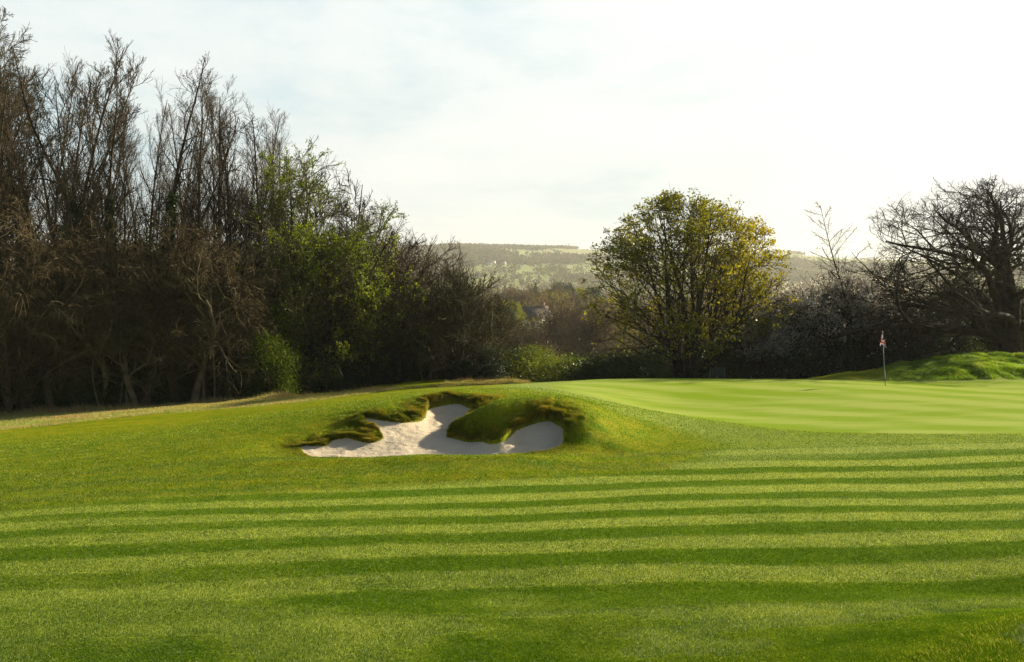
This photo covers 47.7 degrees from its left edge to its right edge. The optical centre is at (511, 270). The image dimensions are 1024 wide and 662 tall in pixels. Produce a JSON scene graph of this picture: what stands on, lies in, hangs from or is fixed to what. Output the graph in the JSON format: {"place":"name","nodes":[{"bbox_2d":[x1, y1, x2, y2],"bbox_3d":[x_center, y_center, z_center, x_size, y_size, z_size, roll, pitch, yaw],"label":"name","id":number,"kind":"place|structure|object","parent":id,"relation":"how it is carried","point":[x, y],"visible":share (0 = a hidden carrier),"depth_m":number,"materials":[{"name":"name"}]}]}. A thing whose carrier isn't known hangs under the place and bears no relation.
{"place":"outdoors","nodes":[
{"label":"outdoors","id":0,"kind":"place"},
{"bbox_2d":[0,374,531,429],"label":"dry grass","id":1,"kind":"structure","parent":0,"point":[214,402],"depth_m":48.52,"materials":[{"name":"green plant"}]},
{"bbox_2d":[0,248,1023,661],"bbox_3d":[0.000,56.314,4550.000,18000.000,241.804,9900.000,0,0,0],"label":"ground","id":2,"kind":"structure","parent":0,"point":[592,436],"depth_m":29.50,"materials":[{"name":"green plant"}]},
{"bbox_2d":[0,275,42,380],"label":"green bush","id":3,"kind":"object","parent":2,"relation":"on","point":[19,323],"visible":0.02,"depth_m":56.73,"materials":[{"name":"green plant"}]},
{"bbox_2d":[0,6,43,275],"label":"larch tree","id":4,"kind":"object","parent":2,"relation":"on","point":[22,33],"visible":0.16,"depth_m":66.06,"materials":[{"name":"brown plant"}]},
{"bbox_2d":[0,237,43,406],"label":"drooping beech","id":5,"kind":"object","parent":2,"relation":"on","point":[7,270],"visible":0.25,"depth_m":55.45,"materials":[{"name":"brown plant"}]},
{"bbox_2d":[0,26,47,285],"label":"slender tree","id":6,"kind":"object","parent":2,"relation":"on","point":[9,159],"visible":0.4,"depth_m":59.52,"materials":[{"name":"brown plant"}]},
{"bbox_2d":[0,49,49,268],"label":"bare tree","id":7,"kind":"object","parent":2,"relation":"on","point":[3,118],"visible":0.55,"depth_m":58.73,"materials":[{"name":"brown plant"}]},
{"bbox_2d":[0,152,63,300],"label":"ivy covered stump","id":8,"kind":"object","parent":2,"relation":"on","point":[34,243],"depth_m":61.53,"materials":[{"name":"plant"}]},
{"bbox_2d":[31,51,86,234],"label":"slender tree","id":9,"kind":"object","parent":2,"relation":"on","point":[75,69],"visible":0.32,"depth_m":68.62,"materials":[{"name":"brown plant"}]},
{"bbox_2d":[0,238,119,412],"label":"forked tree","id":10,"kind":"object","parent":2,"relation":"on","point":[45,369],"visible":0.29,"depth_m":52.85,"materials":[{"name":"brown plant"}]},
{"bbox_2d":[0,194,127,416],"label":"tree","id":11,"kind":"object","parent":2,"relation":"on","point":[7,350],"visible":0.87,"depth_m":50.99,"materials":[{"name":"brown plant"}]},
{"bbox_2d":[0,30,135,313],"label":"bare tree","id":12,"kind":"object","parent":2,"relation":"on","point":[66,216],"visible":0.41,"depth_m":57.52,"materials":[{"name":"brown plant"}]},
{"bbox_2d":[0,126,143,317],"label":"tree","id":13,"kind":"object","parent":2,"relation":"on","point":[51,244],"depth_m":59.76,"materials":[{"name":"brown plant"}]},
{"bbox_2d":[0,62,148,266],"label":"bare tree","id":14,"kind":"object","parent":2,"relation":"on","point":[82,118],"visible":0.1,"depth_m":67.96,"materials":[{"name":"brown plant"}]},
{"bbox_2d":[0,51,154,281],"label":"bare tree","id":15,"kind":"object","parent":2,"relation":"on","point":[125,103],"visible":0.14,"depth_m":62.41,"materials":[{"name":"brown plant"}]},
{"bbox_2d":[3,35,151,323],"bbox_3d":[-21.363,-2.094,56.786,7.543,18.952,4.095,0,0,0],"label":"tree","id":16,"kind":"object","parent":2,"relation":"on","point":[110,203],"visible":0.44,"depth_m":56.72,"materials":[{"name":"brown plant"}]},
{"bbox_2d":[19,209,155,376],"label":"drooping beech","id":17,"kind":"object","parent":2,"relation":"on","point":[76,236],"visible":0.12,"depth_m":56.28,"materials":[{"name":"brown plant"}]},
{"bbox_2d":[23,257,153,411],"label":"forked tree","id":18,"kind":"object","parent":2,"relation":"on","point":[101,363],"visible":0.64,"depth_m":51.96,"materials":[{"name":"brown plant"}]},
{"bbox_2d":[39,355,141,407],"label":"evergreen bush","id":19,"kind":"object","parent":2,"relation":"on","point":[112,399],"visible":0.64,"depth_m":52.95,"materials":[{"name":"green plant"}]},
{"bbox_2d":[86,134,140,258],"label":"slender tree","id":20,"kind":"object","parent":2,"relation":"on","point":[116,189],"visible":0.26,"depth_m":62.65,"materials":[{"name":"brown plant"}]},
{"bbox_2d":[44,275,191,407],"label":"forked tree","id":21,"kind":"object","parent":2,"relation":"on","point":[126,380],"visible":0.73,"depth_m":52.40,"materials":[{"name":"brown plant"}]},
{"bbox_2d":[94,108,153,270],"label":"slender tree","id":22,"kind":"object","parent":2,"relation":"on","point":[125,222],"visible":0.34,"depth_m":64.65,"materials":[{"name":"brown plant"}]},
{"bbox_2d":[61,319,187,406],"bbox_3d":[-18.759,4.617,56.361,7.052,4.482,6.313,0,0,-12],"label":"evergreen bush","id":23,"kind":"object","parent":2,"relation":"on","point":[139,390],"visible":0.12,"depth_m":54.82,"materials":[{"name":"green plant"}]},
{"bbox_2d":[101,146,147,245],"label":"slender tree","id":24,"kind":"object","parent":2,"relation":"on","point":[123,188],"visible":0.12,"depth_m":67.27,"materials":[{"name":"brown plant"}]},
{"bbox_2d":[102,108,150,245],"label":"slender tree","id":25,"kind":"object","parent":2,"relation":"on","point":[134,183],"visible":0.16,"depth_m":69.40,"materials":[{"name":"brown plant"}]},
{"bbox_2d":[4,148,273,337],"bbox_3d":[-19.192,0.169,60.173,16.517,13.684,13.302,0,0,38],"label":"tree","id":26,"kind":"object","parent":2,"relation":"on","point":[146,240],"visible":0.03,"depth_m":59.24,"materials":[{"name":"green plant"}]},
{"bbox_2d":[45,201,247,406],"bbox_3d":[-16.899,1.747,54.039,9.417,10.326,7.912,0,0,0],"label":"brown thorn tree","id":27,"kind":"object","parent":2,"relation":"on","point":[181,242],"visible":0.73,"depth_m":53.26,"materials":[{"name":"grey plant"}]},
{"bbox_2d":[121,78,182,259],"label":"slender tree","id":28,"kind":"object","parent":2,"relation":"on","point":[158,186],"visible":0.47,"depth_m":64.93,"materials":[{"name":"brown plant"}]},
{"bbox_2d":[132,101,212,261],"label":"slender tree","id":29,"kind":"object","parent":2,"relation":"on","point":[183,169],"visible":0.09,"depth_m":67.64,"materials":[{"name":"brown plant"}]},
{"bbox_2d":[134,351,213,404],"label":"evergreen bush","id":30,"kind":"object","parent":2,"relation":"on","point":[158,398],"visible":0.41,"depth_m":54.96,"materials":[{"name":"green plant"}]},
{"bbox_2d":[143,84,215,256],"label":"slender tree","id":31,"kind":"object","parent":2,"relation":"on","point":[172,147],"visible":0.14,"depth_m":65.19,"materials":[{"name":"brown plant"}]},
{"bbox_2d":[165,304,224,375],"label":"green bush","id":32,"kind":"object","parent":2,"relation":"on","point":[192,344],"visible":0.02,"depth_m":56.79,"materials":[{"name":"green plant"}]},
{"bbox_2d":[138,52,260,348],"bbox_3d":[-15.902,-1.842,59.239,6.163,18.653,3.763,0,0,-9],"label":"tree","id":33,"kind":"object","parent":2,"relation":"on","point":[172,199],"visible":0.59,"depth_m":58.55,"materials":[{"name":"brown plant"}]},
{"bbox_2d":[173,84,228,261],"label":"slender tree","id":34,"kind":"object","parent":2,"relation":"on","point":[196,181],"visible":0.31,"depth_m":62.39,"materials":[{"name":"brown plant"}]},
{"bbox_2d":[133,241,273,402],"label":"forked tree","id":35,"kind":"object","parent":2,"relation":"on","point":[199,381],"visible":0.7,"depth_m":53.09,"materials":[{"name":"brown plant"}]},
{"bbox_2d":[160,61,251,262],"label":"slender tree","id":36,"kind":"object","parent":2,"relation":"on","point":[199,163],"visible":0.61,"depth_m":59.00,"materials":[{"name":"brown plant"}]},
{"bbox_2d":[176,83,235,250],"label":"slender tree","id":37,"kind":"object","parent":2,"relation":"on","point":[212,163],"visible":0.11,"depth_m":64.65,"materials":[{"name":"brown plant"}]},
{"bbox_2d":[173,354,238,401],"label":"evergreen bush","id":38,"kind":"object","parent":2,"relation":"on","point":[209,388],"visible":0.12,"depth_m":55.57,"materials":[{"name":"green plant"}]},
{"bbox_2d":[127,212,293,401],"bbox_3d":[-14.293,1.978,55.179,7.516,9.764,8.946,0,0,-36],"label":"brown thorn tree","id":39,"kind":"object","parent":2,"relation":"on","point":[225,254],"visible":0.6,"depth_m":53.79,"materials":[{"name":"grey plant"}]},
{"bbox_2d":[192,94,242,259],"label":"slender tree","id":40,"kind":"object","parent":2,"relation":"on","point":[216,152],"visible":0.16,"depth_m":64.21,"materials":[{"name":"brown plant"}]},
{"bbox_2d":[1,263,443,388],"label":"undergrowth","id":41,"kind":"object","parent":2,"relation":"on","point":[222,320],"visible":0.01,"depth_m":58.41,"materials":[{"name":"brown plant"}]},
{"bbox_2d":[207,345,252,399],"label":"evergreen bush","id":42,"kind":"object","parent":2,"relation":"on","point":[235,382],"visible":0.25,"depth_m":55.80,"materials":[{"name":"green plant"}]},
{"bbox_2d":[204,316,255,386],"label":"bush","id":43,"kind":"object","parent":2,"relation":"on","point":[236,352],"visible":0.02,"depth_m":57.63,"materials":[{"name":"green plant"}]},
{"bbox_2d":[179,75,288,291],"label":"slender tree","id":44,"kind":"object","parent":2,"relation":"on","point":[219,168],"visible":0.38,"depth_m":60.70,"materials":[{"name":"brown plant"}]},
{"bbox_2d":[181,92,297,274],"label":"slender tree","id":45,"kind":"object","parent":2,"relation":"on","point":[229,199],"visible":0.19,"depth_m":61.70,"materials":[{"name":"brown plant"}]},
{"bbox_2d":[196,96,289,273],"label":"slender tree","id":46,"kind":"object","parent":2,"relation":"on","point":[250,139],"visible":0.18,"depth_m":62.74,"materials":[{"name":"brown plant"}]},
{"bbox_2d":[207,241,292,352],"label":"brown thorn tree","id":47,"kind":"object","parent":2,"relation":"on","point":[277,292],"visible":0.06,"depth_m":59.20,"materials":[{"name":"grey plant"}]},
{"bbox_2d":[224,118,293,283],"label":"slender tree","id":48,"kind":"object","parent":2,"relation":"on","point":[262,173],"visible":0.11,"depth_m":65.99,"materials":[{"name":"brown plant"}]},
{"bbox_2d":[237,101,291,268],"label":"slender tree","id":49,"kind":"object","parent":2,"relation":"on","point":[278,126],"visible":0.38,"depth_m":62.62,"materials":[{"name":"brown plant"}]},
{"bbox_2d":[221,321,322,397],"bbox_3d":[-11.342,4.259,54.022,3.948,4.012,4.480,0,0,33],"label":"green bush","id":50,"kind":"object","parent":2,"relation":"on","point":[277,370],"visible":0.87,"depth_m":53.47,"materials":[{"name":"green plant"}]},
{"bbox_2d":[242,134,305,275],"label":"slender tree","id":51,"kind":"object","parent":2,"relation":"on","point":[283,167],"visible":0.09,"depth_m":70.30,"materials":[{"name":"green plant"}]},
{"bbox_2d":[236,281,330,395],"bbox_3d":[-11.637,3.589,56.395,3.948,6.219,4.480,0,0,-36],"label":"green bush","id":52,"kind":"object","parent":2,"relation":"on","point":[279,318],"visible":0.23,"depth_m":56.15,"materials":[{"name":"green plant"}]},
{"bbox_2d":[258,167,380,320],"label":"leafless tree","id":53,"kind":"object","parent":2,"relation":"on","point":[345,205],"visible":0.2,"depth_m":62.78,"materials":[{"name":"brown plant"}]},
{"bbox_2d":[231,136,432,393],"bbox_3d":[-9.220,0.103,59.224,10.961,13.722,10.388,0,0,0],"label":"budding tree","id":54,"kind":"object","parent":2,"relation":"on","point":[313,186],"visible":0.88,"depth_m":57.96,"materials":[{"name":"green plant"}]},
{"bbox_2d":[296,322,369,394],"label":"bush","id":55,"kind":"object","parent":2,"relation":"on","point":[340,384],"visible":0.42,"depth_m":58.52,"materials":[{"name":"green plant"}]},
{"bbox_2d":[251,215,420,367],"bbox_3d":[-9.787,1.840,61.570,9.426,9.727,8.934,0,0,42],"label":"budding tree","id":56,"kind":"object","parent":2,"relation":"on","point":[328,253],"visible":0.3,"depth_m":59.52,"materials":[{"name":"green plant"}]},
{"bbox_2d":[306,332,399,391],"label":"holly bush","id":57,"kind":"object","parent":2,"relation":"on","point":[377,381],"visible":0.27,"depth_m":60.62,"materials":[{"name":"green plant"}]},
{"bbox_2d":[301,188,429,330],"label":"leafless tree","id":58,"kind":"object","parent":2,"relation":"on","point":[353,217],"visible":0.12,"depth_m":62.44,"materials":[{"name":"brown plant"}]},
{"bbox_2d":[301,214,442,371],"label":"leafless tree","id":59,"kind":"object","parent":2,"relation":"on","point":[409,244],"visible":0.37,"depth_m":60.58,"materials":[{"name":"brown plant"}]},
{"bbox_2d":[344,234,496,382],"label":"leafless tree","id":60,"kind":"object","parent":2,"relation":"on","point":[422,273],"visible":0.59,"depth_m":61.12,"materials":[{"name":"plant"}]},
{"bbox_2d":[401,351,440,381],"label":"green bush","id":61,"kind":"object","parent":2,"relation":"on","point":[416,376],"visible":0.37,"depth_m":62.73,"materials":[{"name":"green plant"}]},
{"bbox_2d":[259,388,589,457],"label":"lip grass","id":62,"kind":"structure","parent":2,"relation":"on","point":[418,411],"depth_m":29.69,"materials":[{"name":"green plant"}]},
{"bbox_2d":[301,404,563,457],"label":"bunker sand","id":63,"kind":"structure","parent":2,"relation":"on","point":[427,434],"depth_m":29.06,"materials":[{"name":"beige sand"}]},
{"bbox_2d":[386,253,527,378],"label":"fan shaped tree","id":64,"kind":"object","parent":2,"relation":"on","point":[449,307],"visible":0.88,"depth_m":60.23,"materials":[{"name":"brown plant"}]},
{"bbox_2d":[385,332,534,379],"bbox_3d":[-2.725,4.405,61.307,8.610,3.323,7.834,0,0,10],"label":"bush","id":65,"kind":"object","parent":2,"relation":"on","point":[450,373],"visible":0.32,"depth_m":60.88,"materials":[{"name":"green plant"}]},
{"bbox_2d":[420,330,527,379],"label":"bush","id":66,"kind":"object","parent":2,"relation":"on","point":[482,366],"visible":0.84,"depth_m":59.94,"materials":[{"name":"green plant"}]},
{"bbox_2d":[434,288,526,357],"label":"fan shaped tree","id":67,"kind":"object","parent":2,"relation":"on","point":[511,323],"visible":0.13,"depth_m":65.05,"materials":[{"name":"brown plant"}]},
{"bbox_2d":[0,448,1023,661],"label":"fairway","id":68,"kind":"structure","parent":2,"relation":"on","point":[700,490],"depth_m":18.30,"materials":[{"name":"green plant"}]},
{"bbox_2d":[501,299,527,327],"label":"yellow green tree","id":69,"kind":"object","parent":2,"relation":"on","point":[519,314],"visible":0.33,"depth_m":333.35,"materials":[{"name":"grey plant"}]},
{"bbox_2d":[485,335,547,381],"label":"evergreen bush","id":70,"kind":"object","parent":2,"relation":"on","point":[510,359],"visible":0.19,"depth_m":62.30,"materials":[{"name":"green plant"}]},
{"bbox_2d":[14,242,1023,283],"bbox_3d":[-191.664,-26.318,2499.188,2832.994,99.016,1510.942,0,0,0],"label":"hill woodland","id":71,"kind":"object","parent":2,"relation":"on","point":[479,251],"visible":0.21,"depth_m":2227.37,"materials":[{"name":"green plant"}]},
{"bbox_2d":[26,253,1023,314],"bbox_3d":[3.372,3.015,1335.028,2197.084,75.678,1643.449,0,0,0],"label":"valley woodland","id":72,"kind":"object","parent":2,"relation":"on","point":[559,270],"visible":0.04,"depth_m":1697.25,"materials":[{"name":"green plant"}]},
{"bbox_2d":[509,279,550,313],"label":"brown tree","id":73,"kind":"object","parent":2,"relation":"on","point":[520,297],"visible":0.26,"depth_m":398.11,"materials":[{"name":"grey plant"}]},
{"bbox_2d":[508,317,560,361],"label":"valley oak","id":74,"kind":"object","parent":2,"relation":"on","point":[532,338],"visible":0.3,"depth_m":124.53,"materials":[{"name":"brown plant"}]},
{"bbox_2d":[518,301,552,330],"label":"farmhouse","id":75,"kind":"object","parent":2,"relation":"on","point":[528,310],"visible":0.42,"depth_m":337.97,"materials":[{"name":"stone"}]},
{"bbox_2d":[495,341,585,381],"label":"laurel bush","id":76,"kind":"object","parent":2,"relation":"on","point":[538,359],"visible":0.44,"depth_m":62.00,"materials":[{"name":"green plant"}]},
{"bbox_2d":[518,350,592,381],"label":"laurel bush","id":77,"kind":"object","parent":2,"relation":"on","point":[552,373],"visible":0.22,"depth_m":61.14,"materials":[{"name":"green plant"}]},
{"bbox_2d":[517,293,617,360],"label":"valley oak","id":78,"kind":"object","parent":2,"relation":"on","point":[552,325],"visible":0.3,"depth_m":149.17,"materials":[{"name":"brown plant"}]},
{"bbox_2d":[558,286,595,309],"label":"brown tree","id":79,"kind":"object","parent":2,"relation":"on","point":[582,299],"visible":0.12,"depth_m":419.01,"materials":[{"name":"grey plant"}]},
{"bbox_2d":[547,300,633,362],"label":"valley oak","id":80,"kind":"object","parent":2,"relation":"on","point":[585,344],"visible":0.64,"depth_m":139.09,"materials":[{"name":"brown plant"}]},
{"bbox_2d":[551,337,670,381],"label":"evergreen bush","id":81,"kind":"object","parent":2,"relation":"on","point":[584,371],"visible":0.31,"depth_m":59.23,"materials":[{"name":"green plant"}]},
{"bbox_2d":[276,285,978,358],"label":"woodland","id":82,"kind":"object","parent":2,"relation":"on","point":[544,294],"visible":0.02,"depth_m":241.76,"materials":[{"name":"green plant"}]},
{"bbox_2d":[589,338,673,378],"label":"evergreen bush","id":83,"kind":"object","parent":2,"relation":"on","point":[636,372],"visible":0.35,"depth_m":58.40,"materials":[{"name":"green plant"}]},
{"bbox_2d":[631,308,690,356],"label":"valley oak","id":84,"kind":"object","parent":2,"relation":"on","point":[654,333],"visible":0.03,"depth_m":168.42,"materials":[{"name":"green plant"}]},
{"bbox_2d":[570,185,801,378],"bbox_3d":[8.802,1.033,60.095,11.485,11.212,11.573,0,0,0],"label":"sycamore tree","id":85,"kind":"object","parent":2,"relation":"on","point":[695,226],"visible":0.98,"depth_m":58.14,"materials":[{"name":"green plant"}]},
{"bbox_2d":[445,247,970,281],"bbox_3d":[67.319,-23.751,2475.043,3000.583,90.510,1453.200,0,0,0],"label":"hedgerows","id":86,"kind":"object","parent":2,"relation":"on","point":[750,253],"visible":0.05,"depth_m":2709.69,"materials":[{"name":"green plant"}]},
{"bbox_2d":[710,367,724,378],"bbox_3d":[8.940,4.571,50.498,0.646,0.813,0.037,0,0,0],"label":"hole sign","id":87,"kind":"object","parent":2,"relation":"on","point":[717,373],"visible":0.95,"depth_m":50.49,"materials":[{"name":"green metal"}]},
{"bbox_2d":[673,344,772,378],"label":"evergreen bush","id":88,"kind":"object","parent":2,"relation":"on","point":[730,375],"visible":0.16,"depth_m":59.21,"materials":[{"name":"green plant"}]},
{"bbox_2d":[507,373,1023,465],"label":"apron","id":89,"kind":"object","parent":2,"relation":"on","point":[545,385],"visible":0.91,"depth_m":30.82,"materials":[{"name":"green plant"}]},
{"bbox_2d":[556,378,1023,433],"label":"putting green","id":90,"kind":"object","parent":89,"relation":"on","point":[834,406],"visible":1,"depth_m":38.67,"materials":[{"name":"green plant"}]},
{"bbox_2d":[720,316,828,378],"bbox_3d":[13.345,4.164,59.657,5.985,4.102,5.431,0,0,0],"label":"dark bush","id":91,"kind":"object","parent":2,"relation":"on","point":[768,369],"visible":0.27,"depth_m":58.13,"materials":[{"name":"green plant"}]},
{"bbox_2d":[728,318,826,378],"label":"blossom tree","id":92,"kind":"object","parent":2,"relation":"on","point":[762,351],"visible":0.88,"depth_m":57.94,"materials":[{"name":"brown plant"}]},
{"bbox_2d":[719,281,872,376],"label":"blossom tree","id":93,"kind":"object","parent":2,"relation":"on","point":[806,307],"visible":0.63,"depth_m":58.66,"materials":[{"name":"white plant"}]},
{"bbox_2d":[569,265,1022,375],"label":"undergrowth","id":94,"kind":"object","parent":2,"relation":"on","point":[738,330],"visible":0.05,"depth_m":65.29,"materials":[{"name":"brown plant"}]},
{"bbox_2d":[763,310,862,378],"bbox_3d":[15.429,3.825,59.556,5.431,4.102,6.583,0,0,33],"label":"dark bush","id":95,"kind":"object","parent":2,"relation":"on","point":[841,363],"visible":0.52,"depth_m":58.27,"materials":[{"name":"green plant"}]},
{"bbox_2d":[797,201,875,362],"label":"cherry tree","id":96,"kind":"object","parent":2,"relation":"on","point":[840,277],"visible":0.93,"depth_m":59.77,"materials":[{"name":"brown plant"}]},
{"bbox_2d":[776,271,916,370],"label":"blossom tree","id":97,"kind":"object","parent":2,"relation":"on","point":[855,310],"visible":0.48,"depth_m":59.64,"materials":[{"name":"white plant"}]},
{"bbox_2d":[836,322,899,370],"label":"dark bush","id":98,"kind":"object","parent":2,"relation":"on","point":[863,368],"visible":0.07,"depth_m":59.64,"materials":[{"name":"green plant"}]},
{"bbox_2d":[853,276,936,331],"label":"blossom tree","id":99,"kind":"object","parent":2,"relation":"on","point":[895,299],"visible":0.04,"depth_m":61.91,"materials":[{"name":"white plant"}]},
{"bbox_2d":[838,296,963,368],"bbox_3d":[19.891,3.231,60.339,7.182,3.897,5.431,0,0,8],"label":"dark bush","id":100,"kind":"object","parent":2,"relation":"on","point":[884,362],"visible":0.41,"depth_m":59.09,"materials":[{"name":"green plant"}]},
{"bbox_2d":[808,175,1023,359],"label":"oak tree","id":101,"kind":"object","parent":2,"relation":"on","point":[998,310],"visible":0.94,"depth_m":57.01,"materials":[{"name":"brown plant"}]},
{"bbox_2d":[899,290,994,356],"bbox_3d":[22.580,2.829,61.928,5.431,4.513,7.780,0,0,41],"label":"dark bush","id":102,"kind":"object","parent":2,"relation":"on","point":[963,339],"visible":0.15,"depth_m":60.81,"materials":[{"name":"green plant"}]},
{"bbox_2d":[947,336,995,352],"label":"laurel bush","id":103,"kind":"object","parent":2,"relation":"on","point":[980,348],"visible":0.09,"depth_m":61.30,"materials":[{"name":"green plant"}]},
{"bbox_2d":[935,283,1023,352],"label":"dark bush","id":104,"kind":"object","parent":2,"relation":"on","point":[993,349],"visible":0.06,"depth_m":63.37,"materials":[{"name":"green plant"}]},
{"bbox_2d":[0,0,1023,261],"label":"sky","id":105,"kind":"structure","parent":0,"point":[524,122],"materials":[{"name":"white"}]},
{"bbox_2d":[883,351,1023,380],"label":"mound grass","id":106,"kind":"structure","parent":0,"point":[988,367],"depth_m":50.02,"materials":[{"name":"green plant"}]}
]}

